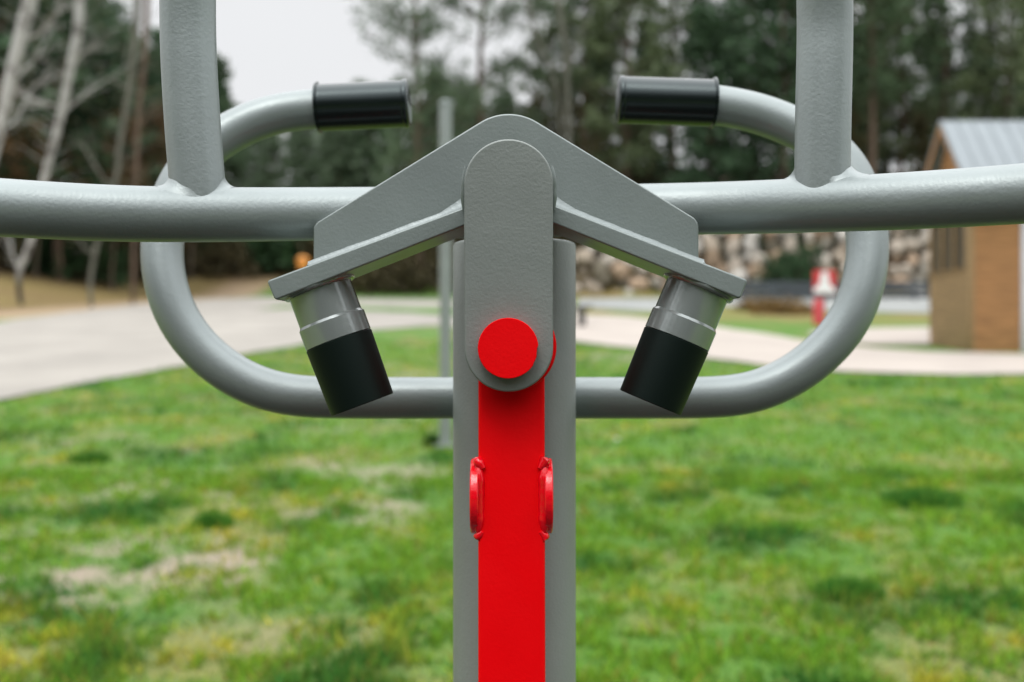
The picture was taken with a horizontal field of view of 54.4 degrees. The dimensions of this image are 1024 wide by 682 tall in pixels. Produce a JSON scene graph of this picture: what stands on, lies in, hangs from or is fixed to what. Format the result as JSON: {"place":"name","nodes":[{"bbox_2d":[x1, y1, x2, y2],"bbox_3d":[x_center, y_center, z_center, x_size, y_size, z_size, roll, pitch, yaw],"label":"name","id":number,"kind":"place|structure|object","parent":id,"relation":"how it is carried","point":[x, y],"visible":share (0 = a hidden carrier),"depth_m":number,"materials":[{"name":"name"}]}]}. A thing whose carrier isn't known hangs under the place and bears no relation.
{"place":"outdoors","nodes":[
{"label":"outdoors","id":0,"kind":"place"},
{"bbox_2d":[0,297,577,398],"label":"road","id":1,"kind":"structure","parent":0,"point":[42,353],"depth_m":20.04,"materials":[{"name":"concrete"}]},
{"bbox_2d":[0,172,1023,681],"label":"ground","id":2,"kind":"structure","parent":0,"point":[44,294],"depth_m":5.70,"materials":[{"name":"green plant"}]},
{"bbox_2d":[0,237,32,272],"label":"undergrowth bush","id":3,"kind":"object","parent":2,"relation":"on","point":[18,254],"visible":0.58,"depth_m":45.69,"materials":[{"name":"green plant"}]},
{"bbox_2d":[0,82,49,179],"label":"bare tree","id":4,"kind":"object","parent":2,"relation":"on","point":[14,172],"visible":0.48,"depth_m":42.69,"materials":[{"name":"brown plant"}]},
{"bbox_2d":[0,237,69,273],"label":"undergrowth bush","id":5,"kind":"object","parent":2,"relation":"on","point":[44,252],"visible":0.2,"depth_m":47.12,"materials":[{"name":"green plant"}]},
{"bbox_2d":[0,20,70,177],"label":"pine tree","id":6,"kind":"object","parent":2,"relation":"on","point":[24,92],"depth_m":53.96,"materials":[{"name":"green plant"}]},
{"bbox_2d":[0,0,82,180],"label":"pine tree","id":7,"kind":"object","parent":2,"relation":"on","point":[5,43],"visible":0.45,"depth_m":43.77,"materials":[{"name":"green plant"}]},
{"bbox_2d":[0,0,88,148],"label":"birch tree","id":8,"kind":"object","parent":2,"relation":"on","point":[22,31],"visible":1,"depth_m":33.89,"materials":[{"name":"white plant"}]},
{"bbox_2d":[1,90,91,277],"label":"bare tree","id":9,"kind":"object","parent":2,"relation":"on","point":[51,178],"visible":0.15,"depth_m":45.92,"materials":[{"name":"grey plant"}]},
{"bbox_2d":[0,0,138,281],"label":"pine tree","id":10,"kind":"object","parent":2,"relation":"on","point":[66,16],"visible":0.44,"depth_m":46.56,"materials":[{"name":"green plant"}]},
{"bbox_2d":[23,239,130,287],"bbox_3d":[-21.408,-4.317,49.190,5.019,3.820,5.436,0,0,-21],"label":"undergrowth bush","id":11,"kind":"object","parent":2,"relation":"on","point":[76,260],"visible":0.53,"depth_m":48.11,"materials":[{"name":"green plant"}]},
{"bbox_2d":[0,0,154,304],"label":"birch tree","id":12,"kind":"object","parent":2,"relation":"on","point":[72,59],"visible":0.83,"depth_m":36.41,"materials":[{"name":"white plant"}]},
{"bbox_2d":[36,0,136,129],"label":"pine tree","id":13,"kind":"object","parent":2,"relation":"on","point":[98,7],"visible":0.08,"depth_m":51.95,"materials":[{"name":"green plant"}]},
{"bbox_2d":[68,449,111,462],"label":"grass tussock","id":14,"kind":"object","parent":2,"relation":"on","point":[88,456],"depth_m":6.83,"materials":[{"name":"green plant"}]},
{"bbox_2d":[48,14,164,285],"bbox_3d":[-20.326,-9.366,49.740,6.140,13.338,5.676,0,0,-41],"label":"pine tree","id":15,"kind":"object","parent":2,"relation":"on","point":[82,120],"visible":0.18,"depth_m":49.61,"materials":[{"name":"green plant"}]},
{"bbox_2d":[71,106,149,290],"bbox_3d":[-18.938,-6.759,47.370,5.942,8.838,3.215,0,0,21],"label":"bare tree","id":16,"kind":"object","parent":2,"relation":"on","point":[128,139],"visible":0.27,"depth_m":47.59,"materials":[{"name":"brown plant"}]},
{"bbox_2d":[87,242,142,281],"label":"undergrowth bush","id":17,"kind":"object","parent":2,"relation":"on","point":[121,245],"visible":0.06,"depth_m":53.35,"materials":[{"name":"green plant"}]},
{"bbox_2d":[66,0,164,306],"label":"grey tree","id":18,"kind":"object","parent":2,"relation":"on","point":[136,11],"visible":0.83,"depth_m":37.43,"materials":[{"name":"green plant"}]},
{"bbox_2d":[90,0,152,120],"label":"pine tree","id":19,"kind":"object","parent":2,"relation":"on","point":[127,17],"visible":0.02,"depth_m":71.88,"materials":[{"name":"green plant"}]},
{"bbox_2d":[103,0,164,303],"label":"brown tree","id":20,"kind":"object","parent":2,"relation":"on","point":[138,121],"visible":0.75,"depth_m":40.92,"materials":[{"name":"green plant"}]},
{"bbox_2d":[111,77,164,185],"bbox_3d":[-20.208,-9.021,56.386,6.237,11.591,6.402,0,0,-9],"label":"bare tree","id":21,"kind":"object","parent":2,"relation":"on","point":[156,160],"visible":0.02,"depth_m":56.85,"materials":[{"name":"brown plant"}]},
{"bbox_2d":[114,33,166,184],"bbox_3d":[-23.439,-11.429,62.621,6.856,16.003,7.607,0,0,1],"label":"pine tree","id":22,"kind":"object","parent":2,"relation":"on","point":[149,78],"visible":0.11,"depth_m":61.77,"materials":[{"name":"green plant"}]},
{"bbox_2d":[148,26,160,88],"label":"pine tree","id":23,"kind":"object","parent":2,"relation":"on","point":[154,38],"visible":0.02,"depth_m":77.46,"materials":[{"name":"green plant"}]},
{"bbox_2d":[111,98,200,252],"bbox_3d":[-17.711,-7.669,51.631,7.057,10.495,3.818,0,0,-13],"label":"bare tree","id":24,"kind":"object","parent":2,"relation":"on","point":[158,123],"visible":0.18,"depth_m":51.27,"materials":[{"name":"brown plant"}]},
{"bbox_2d":[136,242,215,276],"bbox_3d":[-21.419,-5.687,60.175,7.478,4.660,7.630,0,0,23],"label":"undergrowth bush","id":25,"kind":"object","parent":2,"relation":"on","point":[187,253],"visible":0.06,"depth_m":59.28,"materials":[{"name":"green plant"}]},
{"bbox_2d":[146,28,231,165],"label":"pine tree","id":26,"kind":"object","parent":2,"relation":"on","point":[158,78],"visible":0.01,"depth_m":65.93,"materials":[{"name":"green plant"}]},
{"bbox_2d":[150,145,248,278],"bbox_3d":[-18.363,-9.115,58.493,6.237,11.591,6.402,0,0,-23],"label":"bare tree","id":27,"kind":"object","parent":2,"relation":"on","point":[190,261],"depth_m":57.90,"materials":[{"name":"brown plant"}]},
{"bbox_2d":[185,242,227,263],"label":"undergrowth bush","id":28,"kind":"object","parent":2,"relation":"on","point":[200,243],"visible":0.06,"depth_m":60.24,"materials":[{"name":"green plant"}]},
{"bbox_2d":[189,510,233,528],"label":"grass tussock","id":29,"kind":"object","parent":2,"relation":"on","point":[214,519],"depth_m":5.08,"materials":[{"name":"green plant"}]},
{"bbox_2d":[186,242,277,278],"bbox_3d":[-17.071,-5.199,60.321,5.498,3.358,5.388,0,0,0],"label":"roadside bush","id":30,"kind":"object","parent":2,"relation":"on","point":[221,253],"visible":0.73,"depth_m":58.90,"materials":[{"name":"green plant"}]},
{"bbox_2d":[217,52,254,186],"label":"pine tree","id":31,"kind":"object","parent":2,"relation":"on","point":[238,160],"visible":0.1,"depth_m":69.38,"materials":[{"name":"green plant"}]},
{"bbox_2d":[224,143,264,186],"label":"conifer","id":32,"kind":"object","parent":2,"relation":"on","point":[234,175],"visible":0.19,"depth_m":73.82,"materials":[{"name":"green plant"}]},
{"bbox_2d":[205,241,284,273],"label":"roadside bush","id":33,"kind":"object","parent":2,"relation":"on","point":[258,242],"visible":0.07,"depth_m":59.89,"materials":[{"name":"green plant"}]},
{"bbox_2d":[240,141,281,186],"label":"conifer","id":34,"kind":"object","parent":2,"relation":"on","point":[257,146],"visible":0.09,"depth_m":87.40,"materials":[{"name":"green plant"}]},
{"bbox_2d":[248,134,294,186],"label":"conifer","id":35,"kind":"object","parent":2,"relation":"on","point":[274,145],"visible":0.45,"depth_m":77.65,"materials":[{"name":"green plant"}]},
{"bbox_2d":[235,241,313,274],"bbox_3d":[-14.024,-5.879,61.227,5.894,4.485,6.382,0,0,-34],"label":"roadside bush","id":36,"kind":"object","parent":2,"relation":"on","point":[290,261],"visible":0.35,"depth_m":59.25,"materials":[{"name":"green plant"}]},
{"bbox_2d":[256,241,313,262],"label":"roadside bush","id":37,"kind":"object","parent":2,"relation":"on","point":[301,247],"visible":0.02,"depth_m":59.54,"materials":[{"name":"green plant"}]},
{"bbox_2d":[276,131,310,186],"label":"conifer","id":38,"kind":"object","parent":2,"relation":"on","point":[288,138],"visible":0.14,"depth_m":89.45,"materials":[{"name":"green plant"}]},
{"bbox_2d":[296,256,308,268],"bbox_3d":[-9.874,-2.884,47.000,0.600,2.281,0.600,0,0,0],"label":"litter bin","id":39,"kind":"object","parent":2,"relation":"on","point":[302,261],"visible":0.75,"depth_m":46.77,"materials":[{"name":"orange plastic"}]},
{"bbox_2d":[278,129,332,186],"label":"conifer","id":40,"kind":"object","parent":2,"relation":"on","point":[306,140],"visible":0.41,"depth_m":75.43,"materials":[{"name":"green plant"}]},
{"bbox_2d":[300,129,352,183],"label":"conifer","id":41,"kind":"object","parent":2,"relation":"on","point":[333,148],"visible":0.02,"depth_m":87.47,"materials":[{"name":"green plant"}]},
{"bbox_2d":[305,130,371,186],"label":"conifer","id":42,"kind":"object","parent":2,"relation":"on","point":[337,139],"visible":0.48,"depth_m":72.35,"materials":[{"name":"green plant"}]},
{"bbox_2d":[257,305,452,314],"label":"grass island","id":43,"kind":"structure","parent":2,"relation":"on","point":[429,310],"depth_m":34.21,"materials":[{"name":"green plant"}]},
{"bbox_2d":[333,78,388,186],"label":"conifer","id":44,"kind":"object","parent":2,"relation":"on","point":[357,80],"visible":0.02,"depth_m":89.31,"materials":[{"name":"green plant"}]},
{"bbox_2d":[331,79,396,186],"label":"conifer","id":45,"kind":"object","parent":2,"relation":"on","point":[368,133],"visible":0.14,"depth_m":74.22,"materials":[{"name":"green plant"}]},
{"bbox_2d":[352,253,430,295],"bbox_3d":[-7.624,-4.118,55.641,6.178,3.773,6.055,0,0,-6],"label":"roadside bush","id":46,"kind":"object","parent":2,"relation":"on","point":[389,282],"visible":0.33,"depth_m":54.52,"materials":[{"name":"green plant"}]},
{"bbox_2d":[360,76,429,186],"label":"conifer","id":47,"kind":"object","parent":2,"relation":"on","point":[383,134],"visible":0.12,"depth_m":68.98,"materials":[{"name":"green plant"}]},
{"bbox_2d":[357,295,452,299],"bbox_3d":[-4.383,-2.339,52.386,12.224,0.852,12.340,0,0,0],"label":"grass strip","id":48,"kind":"object","parent":2,"relation":"on","point":[432,297],"depth_m":50.42,"materials":[{"name":"green plant"}]},
{"bbox_2d":[365,239,457,293],"bbox_3d":[-5.138,-4.592,56.626,6.896,4.212,6.759,0,0,22],"label":"roadside bush","id":49,"kind":"object","parent":2,"relation":"on","point":[430,276],"visible":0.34,"depth_m":55.12,"materials":[{"name":"green plant"}]},
{"bbox_2d":[347,0,507,291],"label":"pine tree","id":50,"kind":"object","parent":2,"relation":"on","point":[416,37],"visible":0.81,"depth_m":55.15,"materials":[{"name":"green plant"}]},
{"bbox_2d":[404,66,454,155],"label":"conifer","id":51,"kind":"object","parent":2,"relation":"on","point":[433,147],"visible":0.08,"depth_m":71.28,"materials":[{"name":"green plant"}]},
{"bbox_2d":[422,432,438,445],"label":"grass tussock","id":52,"kind":"object","parent":2,"relation":"on","point":[430,438],"depth_m":7.50,"materials":[{"name":"green plant"}]},
{"bbox_2d":[433,100,452,449],"bbox_3d":[-0.499,-0.438,7.481,0.182,2.744,0.182,0,0,0],"label":"slim pole","id":53,"kind":"object","parent":2,"relation":"on","point":[445,285],"visible":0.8,"depth_m":7.44,"materials":[{"name":"grey metal"}]},
{"bbox_2d":[438,92,493,139],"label":"conifer","id":54,"kind":"object","parent":2,"relation":"on","point":[461,124],"visible":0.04,"depth_m":67.52,"materials":[{"name":"green plant"}]},
{"bbox_2d":[409,0,552,153],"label":"pine tree","id":55,"kind":"object","parent":2,"relation":"on","point":[506,65],"visible":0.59,"depth_m":59.85,"materials":[{"name":"green plant"}]},
{"bbox_2d":[484,86,519,118],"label":"conifer","id":56,"kind":"object","parent":2,"relation":"on","point":[498,101],"visible":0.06,"depth_m":69.75,"materials":[{"name":"green plant"}]},
{"bbox_2d":[512,102,540,118],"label":"pine tree","id":57,"kind":"object","parent":2,"relation":"on","point":[522,113],"visible":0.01,"depth_m":65.62,"materials":[{"name":"green plant"}]},
{"bbox_2d":[525,92,554,129],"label":"pine tree","id":58,"kind":"object","parent":2,"relation":"on","point":[537,100],"visible":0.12,"depth_m":63.68,"materials":[{"name":"green plant"}]},
{"bbox_2d":[504,0,577,137],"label":"pale trunk tree","id":59,"kind":"object","parent":2,"relation":"on","point":[544,56],"visible":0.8,"depth_m":58.39,"materials":[{"name":"grey plant"}]},
{"bbox_2d":[496,0,605,150],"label":"pine tree","id":60,"kind":"object","parent":2,"relation":"on","point":[551,34],"visible":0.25,"depth_m":67.25,"materials":[{"name":"green plant"}]},
{"bbox_2d":[532,0,593,142],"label":"pale trunk tree","id":61,"kind":"object","parent":2,"relation":"on","point":[564,42],"visible":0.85,"depth_m":57.37,"materials":[{"name":"grey plant"}]},
{"bbox_2d":[549,67,597,149],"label":"pine tree","id":62,"kind":"object","parent":2,"relation":"on","point":[576,114],"visible":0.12,"depth_m":65.42,"materials":[{"name":"green plant"}]},
{"bbox_2d":[576,306,592,325],"bbox_3d":[1.127,-0.542,24.012,1.600,0.600,0.425,0,0,0],"label":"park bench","id":63,"kind":"object","parent":2,"relation":"on","point":[581,315],"visible":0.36,"depth_m":23.83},
{"bbox_2d":[537,0,637,150],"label":"pine tree","id":64,"kind":"object","parent":2,"relation":"on","point":[552,9],"visible":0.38,"depth_m":61.68,"materials":[{"name":"green plant"}]},
{"bbox_2d":[553,237,623,273],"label":"forest edge bush","id":65,"kind":"object","parent":2,"relation":"on","point":[578,246],"visible":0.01,"depth_m":54.73,"materials":[{"name":"green plant"}]},
{"bbox_2d":[572,79,622,167],"bbox_3d":[4.756,-10.715,60.191,5.260,10.465,5.155,0,0,-42],"label":"pine tree","id":66,"kind":"object","parent":2,"relation":"on","point":[595,148],"visible":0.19,"depth_m":59.64,"materials":[{"name":"green plant"}]},
{"bbox_2d":[572,52,638,178],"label":"pine tree","id":67,"kind":"object","parent":2,"relation":"on","point":[610,102],"visible":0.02,"depth_m":77.18,"materials":[{"name":"green plant"}]},
{"bbox_2d":[553,0,697,178],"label":"pine tree","id":68,"kind":"object","parent":2,"relation":"on","point":[608,39],"visible":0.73,"depth_m":57.28,"materials":[{"name":"green plant"}]},
{"bbox_2d":[617,124,666,183],"bbox_3d":[8.037,-10.456,61.113,4.566,9.269,4.659,0,0,-31],"label":"pine tree","id":69,"kind":"object","parent":2,"relation":"on","point":[640,179],"visible":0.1,"depth_m":60.60,"materials":[{"name":"green plant"}]},
{"bbox_2d":[612,15,688,182],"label":"pine tree","id":70,"kind":"object","parent":2,"relation":"on","point":[663,163],"visible":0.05,"depth_m":77.79,"materials":[{"name":"green plant"}]},
{"bbox_2d":[621,0,713,181],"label":"pine tree","id":71,"kind":"object","parent":2,"relation":"on","point":[671,129],"visible":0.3,"depth_m":63.63,"materials":[{"name":"green plant"}]},
{"bbox_2d":[650,1,758,182],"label":"pine tree","id":72,"kind":"object","parent":2,"relation":"on","point":[730,154],"visible":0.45,"depth_m":57.27,"materials":[{"name":"green plant"}]},
{"bbox_2d":[687,34,764,180],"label":"pine tree","id":73,"kind":"object","parent":2,"relation":"on","point":[743,178],"visible":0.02,"depth_m":75.17,"materials":[{"name":"green plant"}]},
{"bbox_2d":[693,0,796,178],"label":"pine tree","id":74,"kind":"object","parent":2,"relation":"on","point":[754,5],"visible":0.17,"depth_m":59.77,"materials":[{"name":"green plant"}]},
{"bbox_2d":[730,293,774,310],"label":"shrub","id":75,"kind":"object","parent":2,"relation":"on","point":[745,306],"visible":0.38,"depth_m":33.73,"materials":[{"name":"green plant"}]},
{"bbox_2d":[576,229,929,294],"bbox_3d":[14.751,-4.226,51.994,25.301,5.234,3.369,0,0,0],"label":"rock bank","id":76,"kind":"object","parent":2,"relation":"on","point":[908,244],"visible":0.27,"depth_m":51.62,"materials":[{"name":"stone"}]},
{"bbox_2d":[719,234,802,263],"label":"forest edge bush","id":77,"kind":"object","parent":2,"relation":"on","point":[762,250],"visible":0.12,"depth_m":54.37,"materials":[{"name":"green plant"}]},
{"bbox_2d":[763,26,795,178],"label":"pine tree","id":78,"kind":"object","parent":2,"relation":"on","point":[791,153],"visible":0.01,"depth_m":76.06,"materials":[{"name":"green plant"}]},
{"bbox_2d":[748,293,812,315],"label":"shrub","id":79,"kind":"object","parent":2,"relation":"on","point":[778,306],"visible":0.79,"depth_m":30.70,"materials":[{"name":"brown plant"}]},
{"bbox_2d":[751,241,831,292],"bbox_3d":[14.137,-3.608,49.961,3.827,2.912,4.144,0,0,42],"label":"juniper bush","id":80,"kind":"object","parent":2,"relation":"on","point":[794,264],"visible":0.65,"depth_m":49.45,"materials":[{"name":"green plant"}]},
{"bbox_2d":[716,0,870,180],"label":"pine tree","id":81,"kind":"object","parent":2,"relation":"on","point":[777,53],"visible":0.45,"depth_m":56.44,"materials":[{"name":"green plant"}]},
{"bbox_2d":[813,270,835,324],"bbox_3d":[7.827,-0.998,24.910,0.599,1.546,0.259,0,0,-10],"label":"warning sign","id":82,"kind":"object","parent":2,"relation":"on","point":[824,282],"visible":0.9,"depth_m":24.96,"materials":[{"name":"red metal"}]},
{"bbox_2d":[740,279,929,299],"bbox_3d":[17.745,-2.349,46.580,17.936,1.080,0.160,0,0,0],"label":"fence","id":83,"kind":"object","parent":2,"relation":"on","point":[914,289],"visible":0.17,"depth_m":46.50,"materials":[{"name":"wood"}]},
{"bbox_2d":[784,0,912,139],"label":"pine tree","id":84,"kind":"object","parent":2,"relation":"on","point":[890,29],"visible":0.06,"depth_m":61.82,"materials":[{"name":"green plant"}]},
{"bbox_2d":[812,573,887,600],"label":"grass tussock","id":85,"kind":"object","parent":2,"relation":"on","point":[863,585],"depth_m":3.99,"materials":[{"name":"green plant"}]},
{"bbox_2d":[800,232,906,256],"bbox_3d":[19.145,-6.460,57.130,6.446,4.530,5.952,0,0,2],"label":"forest edge bush","id":86,"kind":"object","parent":2,"relation":"on","point":[834,241],"visible":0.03,"depth_m":55.36,"materials":[{"name":"green plant"}]},
{"bbox_2d":[851,101,868,158],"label":"pine tree","id":87,"kind":"object","parent":2,"relation":"on","point":[855,139],"visible":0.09,"depth_m":59.63,"materials":[{"name":"green plant"}]},
{"bbox_2d":[853,81,894,173],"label":"pine tree","id":88,"kind":"object","parent":2,"relation":"on","point":[878,171],"visible":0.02,"depth_m":74.41,"materials":[{"name":"green plant"}]},
{"bbox_2d":[831,229,922,256],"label":"forest edge bush","id":89,"kind":"object","parent":2,"relation":"on","point":[891,231],"visible":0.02,"depth_m":54.43,"materials":[{"name":"green plant"}]},
{"bbox_2d":[852,0,922,173],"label":"pine tree","id":90,"kind":"object","parent":2,"relation":"on","point":[866,41],"visible":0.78,"depth_m":57.73,"materials":[{"name":"green plant"}]},
{"bbox_2d":[852,12,930,172],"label":"pine tree","id":91,"kind":"object","parent":2,"relation":"on","point":[891,132],"visible":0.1,"depth_m":71.29,"materials":[{"name":"green plant"}]},
{"bbox_2d":[853,0,966,172],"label":"pine tree","id":92,"kind":"object","parent":2,"relation":"on","point":[929,106],"visible":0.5,"depth_m":66.62,"materials":[{"name":"green plant"}]},
{"bbox_2d":[901,111,934,171],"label":"pine tree","id":93,"kind":"object","parent":2,"relation":"on","point":[923,146],"visible":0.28,"depth_m":61.81,"materials":[{"name":"green plant"}]},
{"bbox_2d":[878,485,963,506],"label":"grass tussock","id":94,"kind":"object","parent":2,"relation":"on","point":[927,496],"depth_m":5.57,"materials":[{"name":"green plant"}]},
{"bbox_2d":[907,29,962,171],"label":"pine tree","id":95,"kind":"object","parent":2,"relation":"on","point":[934,128],"visible":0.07,"depth_m":77.57,"materials":[{"name":"green plant"}]},
{"bbox_2d":[899,0,1005,120],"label":"pine tree","id":96,"kind":"object","parent":2,"relation":"on","point":[944,8],"visible":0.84,"depth_m":59.80,"materials":[{"name":"green plant"}]},
{"bbox_2d":[924,120,1023,351],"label":"wooden shed","id":97,"kind":"structure","parent":2,"relation":"on","point":[976,293],"depth_m":16.59,"materials":[{"name":"wood"}]},
{"bbox_2d":[928,227,965,274],"bbox_3d":[7.559,-1.639,17.248,0.089,0.897,1.465,0,0,0],"label":"window","id":98,"kind":"structure","parent":97,"relation":"in","point":[947,246],"depth_m":17.33,"materials":[{"name":"glass"}]},
{"bbox_2d":[936,0,1023,120],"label":"pine tree","id":99,"kind":"object","parent":2,"relation":"on","point":[1011,55],"visible":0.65,"depth_m":57.50,"materials":[{"name":"green plant"}]},
{"bbox_2d":[949,27,1015,120],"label":"pine tree","id":100,"kind":"object","parent":2,"relation":"on","point":[980,59],"visible":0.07,"depth_m":67.46,"materials":[{"name":"green plant"}]},
{"bbox_2d":[1002,14,1023,120],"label":"pine tree","id":101,"kind":"object","parent":2,"relation":"on","point":[1022,109],"visible":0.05,"depth_m":75.93,"materials":[{"name":"green plant"}]},
{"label":"pad","id":102,"kind":"structure","parent":2,"relation":"on","visible":0},
{"bbox_2d":[0,0,1023,681],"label":"outdoor exercise machine","id":103,"kind":"object","parent":102,"relation":"on","point":[508,198],"visible":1,"depth_m":0.80,"materials":[{"name":"grey metal"}]},
{"bbox_2d":[88,0,1019,186],"label":"sky","id":104,"kind":"structure","parent":0,"point":[271,47],"materials":[{"name":"white"}]},
{"bbox_2d":[438,314,1023,373],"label":"path","id":105,"kind":"structure","parent":0,"point":[731,344],"depth_m":15.77,"materials":[{"name":"beige concrete"}]},
{"bbox_2d":[577,298,929,312],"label":"yard","id":106,"kind":"structure","parent":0,"point":[919,305],"depth_m":41.11,"materials":[{"name":"grey concrete"}]},
{"bbox_2d":[809,327,930,343],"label":"side path","id":107,"kind":"structure","parent":0,"point":[902,335],"depth_m":20.20,"materials":[{"name":"beige concrete"}]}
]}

